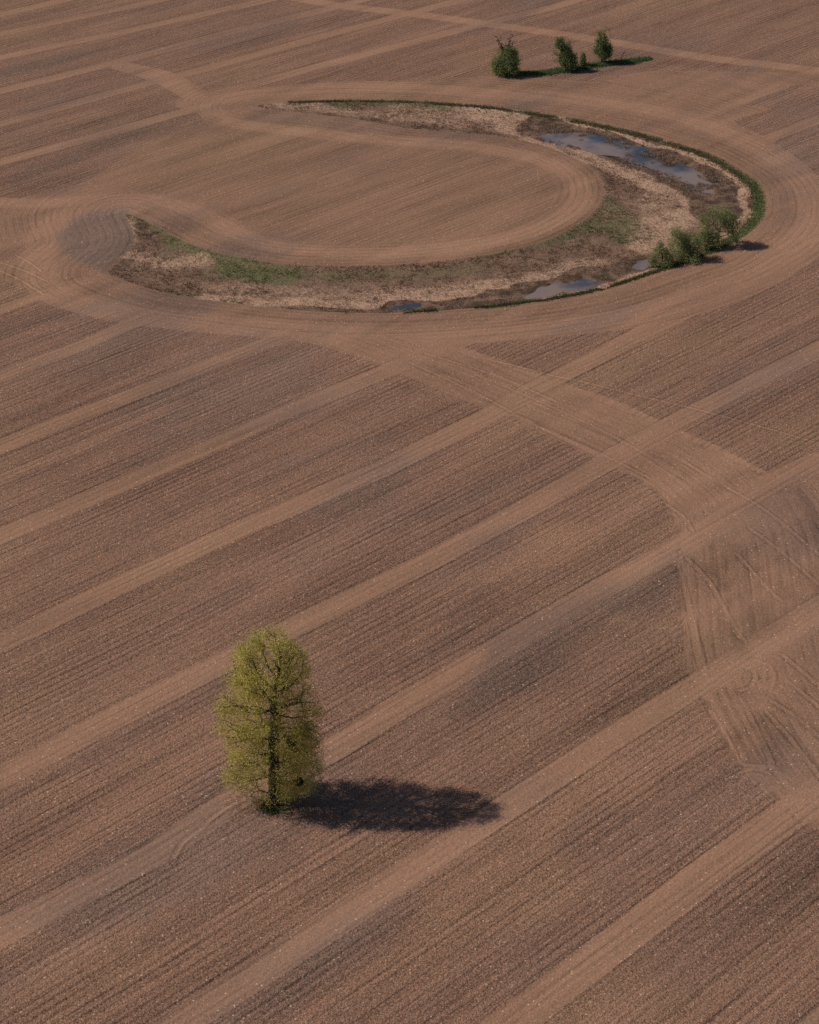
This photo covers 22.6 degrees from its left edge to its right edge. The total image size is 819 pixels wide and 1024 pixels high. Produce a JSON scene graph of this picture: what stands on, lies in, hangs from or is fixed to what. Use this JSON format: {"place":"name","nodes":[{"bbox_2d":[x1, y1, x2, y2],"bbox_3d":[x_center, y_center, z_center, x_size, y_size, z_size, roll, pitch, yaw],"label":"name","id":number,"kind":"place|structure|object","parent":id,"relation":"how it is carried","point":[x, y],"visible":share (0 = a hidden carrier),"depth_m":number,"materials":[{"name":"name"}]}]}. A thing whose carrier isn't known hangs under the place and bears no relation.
{"place":"outdoors","nodes":[
{"label":"outdoors","id":0,"kind":"place"},
{"bbox_2d":[391,303,421,308],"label":"water","id":1,"kind":"structure","parent":0,"point":[412,305],"depth_m":257.65,"materials":[{"name":"liquid"}]},
{"bbox_2d":[0,0,818,1023],"bbox_3d":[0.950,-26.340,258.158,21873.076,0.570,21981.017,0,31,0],"label":"field","id":2,"kind":"structure","parent":0,"point":[532,588],"depth_m":212.58,"materials":[{"name":"soil"}]},
{"bbox_2d":[209,618,329,809],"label":"lone tree","id":3,"kind":"object","parent":2,"relation":"on","point":[274,745],"visible":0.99,"depth_m":167.42,"materials":[{"name":"green plant"}]},
{"bbox_2d":[286,738,295,747],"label":"mistletoe","id":4,"kind":"object","parent":3,"relation":"attached to","point":[292,745],"visible":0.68,"depth_m":168.77,"materials":[{"name":"green plant"}]},
{"bbox_2d":[294,778,303,786],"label":"mistletoe","id":5,"kind":"object","parent":3,"relation":"attached to","point":[301,783],"visible":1,"depth_m":169.16,"materials":[{"name":"green plant"}]},
{"bbox_2d":[210,787,337,827],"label":"dead stalks","id":6,"kind":"object","parent":2,"relation":"on","point":[268,807],"visible":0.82,"depth_m":172.25,"materials":[{"name":"brown plant"}]},
{"bbox_2d":[253,803,304,817],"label":"tree foot grass","id":7,"kind":"object","parent":2,"relation":"on","point":[271,807],"visible":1,"depth_m":171.98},
{"bbox_2d":[108,98,761,312],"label":"dry grass","id":8,"kind":"structure","parent":2,"relation":"on","point":[438,261],"depth_m":271.70,"materials":[{"name":"brown plant"}]},
{"bbox_2d":[488,34,522,77],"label":"willow","id":9,"kind":"object","parent":2,"relation":"on","point":[501,65],"visible":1,"depth_m":329.67,"materials":[{"name":"green plant"}]},
{"bbox_2d":[288,97,766,254],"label":"verge grass","id":10,"kind":"structure","parent":2,"relation":"on","point":[752,220],"depth_m":302.51,"materials":[{"name":"green plant"}]},
{"bbox_2d":[403,254,703,313],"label":"rim grass","id":11,"kind":"structure","parent":2,"relation":"on","point":[592,290],"depth_m":259.45,"materials":[{"name":"green plant"}]},
{"bbox_2d":[551,35,578,71],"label":"tree","id":12,"kind":"object","parent":2,"relation":"on","point":[567,61],"visible":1,"depth_m":331.73,"materials":[{"name":"green plant"}]},
{"bbox_2d":[578,52,586,65],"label":"shrub","id":13,"kind":"object","parent":2,"relation":"on","point":[582,61],"visible":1,"depth_m":334.48,"materials":[{"name":"green plant"}]},
{"bbox_2d":[513,56,652,75],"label":"grass","id":14,"kind":"structure","parent":2,"relation":"on","point":[588,66],"depth_m":334.74,"materials":[{"name":"green plant"}]},
{"bbox_2d":[592,26,616,62],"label":"tree","id":15,"kind":"object","parent":2,"relation":"on","point":[602,48],"visible":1,"depth_m":334.95,"materials":[{"name":"green plant"}]},
{"bbox_2d":[534,125,738,193],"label":"reeds","id":16,"kind":"object","parent":2,"relation":"on","point":[711,179],"visible":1,"depth_m":299.37,"materials":[{"name":"brown plant"}]},
{"bbox_2d":[647,235,678,268],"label":"bush","id":17,"kind":"object","parent":2,"relation":"on","point":[664,253],"visible":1,"depth_m":266.64,"materials":[{"name":"green plant"}]},
{"bbox_2d":[666,220,705,265],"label":"bush","id":18,"kind":"object","parent":2,"relation":"on","point":[682,241],"visible":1,"depth_m":267.69,"materials":[{"name":"green plant"}]},
{"bbox_2d":[696,226,717,250],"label":"bush","id":19,"kind":"object","parent":2,"relation":"on","point":[707,236],"visible":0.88,"depth_m":270.87,"materials":[{"name":"green plant"}]},
{"bbox_2d":[696,202,744,250],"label":"pond tree","id":20,"kind":"object","parent":2,"relation":"on","point":[725,222],"visible":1,"depth_m":270.74,"materials":[{"name":"green plant"}]},
{"bbox_2d":[524,277,600,298],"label":"water","id":21,"kind":"structure","parent":0,"point":[585,283],"depth_m":262.26,"materials":[{"name":"grey liquid"}]},
{"bbox_2d":[534,130,717,193],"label":"water","id":22,"kind":"structure","parent":0,"point":[594,144],"depth_m":303.66,"materials":[{"name":"grey liquid"}]},
{"bbox_2d":[632,259,652,269],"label":"water","id":23,"kind":"structure","parent":0,"point":[641,265],"depth_m":268.41,"materials":[{"name":"grey liquid"}]}
]}

